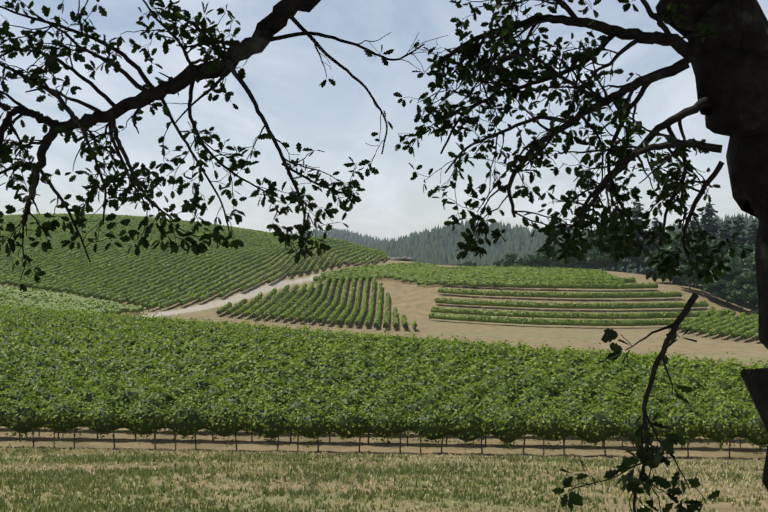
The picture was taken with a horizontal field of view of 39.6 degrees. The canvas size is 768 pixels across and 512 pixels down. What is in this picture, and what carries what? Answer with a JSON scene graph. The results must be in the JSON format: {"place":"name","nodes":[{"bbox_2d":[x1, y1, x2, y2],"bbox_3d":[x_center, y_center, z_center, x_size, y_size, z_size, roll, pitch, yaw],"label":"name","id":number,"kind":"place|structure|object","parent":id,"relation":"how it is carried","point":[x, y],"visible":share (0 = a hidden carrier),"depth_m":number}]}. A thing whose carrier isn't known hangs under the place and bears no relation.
{"place":"outdoors","nodes":[
{"label":"outdoors","id":0,"kind":"place"},
{"bbox_2d":[0,0,767,511],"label":"oak","id":1,"kind":"object","parent":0,"point":[508,78],"depth_m":7.35},
{"bbox_2d":[0,225,767,511],"bbox_3d":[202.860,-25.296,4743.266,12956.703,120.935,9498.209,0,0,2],"label":"terrain","id":2,"kind":"structure","parent":0,"point":[414,301],"depth_m":221.07},
{"bbox_2d":[9,261,732,340],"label":"vine posts","id":3,"kind":"object","parent":2,"relation":"on","point":[347,322],"visible":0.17,"depth_m":284.69},
{"bbox_2d":[0,213,758,340],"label":"vines","id":4,"kind":"object","parent":3,"relation":"on","point":[102,293],"depth_m":356.84},
{"bbox_2d":[0,301,767,458],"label":"vines","id":5,"kind":"object","parent":2,"relation":"on","point":[316,342],"depth_m":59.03},
{"bbox_2d":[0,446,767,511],"bbox_3d":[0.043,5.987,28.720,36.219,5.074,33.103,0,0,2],"label":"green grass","id":6,"kind":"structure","parent":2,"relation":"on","point":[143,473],"depth_m":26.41},
{"bbox_2d":[0,446,767,511],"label":"dry grass","id":7,"kind":"structure","parent":2,"relation":"on","point":[590,468],"depth_m":29.59},
{"bbox_2d":[39,389,740,457],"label":"trellis posts","id":8,"kind":"object","parent":2,"relation":"in","point":[376,399],"visible":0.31,"depth_m":47.17},
{"bbox_2d":[0,428,766,448],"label":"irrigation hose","id":9,"kind":"object","parent":8,"relation":"attached to","point":[351,442],"visible":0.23,"depth_m":46.98},
{"bbox_2d":[385,256,415,260],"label":"building","id":10,"kind":"structure","parent":2,"relation":"on","point":[406,258],"depth_m":488.58},
{"bbox_2d":[266,213,758,274],"bbox_3d":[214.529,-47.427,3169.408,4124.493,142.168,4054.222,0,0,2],"label":"forest","id":11,"kind":"object","parent":2,"relation":"on","point":[422,251],"visible":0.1,"depth_m":1904.82},
{"bbox_2d":[450,222,757,314],"bbox_3d":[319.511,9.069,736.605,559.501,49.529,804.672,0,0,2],"label":"trees","id":12,"kind":"object","parent":2,"relation":"on","point":[740,274],"visible":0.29,"depth_m":397.84},
{"bbox_2d":[537,211,753,311],"bbox_3d":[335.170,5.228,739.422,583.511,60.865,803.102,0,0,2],"label":"trees","id":13,"kind":"object","parent":2,"relation":"on","point":[607,269],"depth_m":457.84},
{"bbox_2d":[544,199,758,289],"bbox_3d":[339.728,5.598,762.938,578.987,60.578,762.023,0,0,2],"label":"conifer trees","id":14,"kind":"object","parent":2,"relation":"on","point":[724,234],"visible":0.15,"depth_m":454.94},
{"bbox_2d":[0,0,767,240],"label":"sky","id":15,"kind":"structure","parent":0,"point":[284,79]}
]}

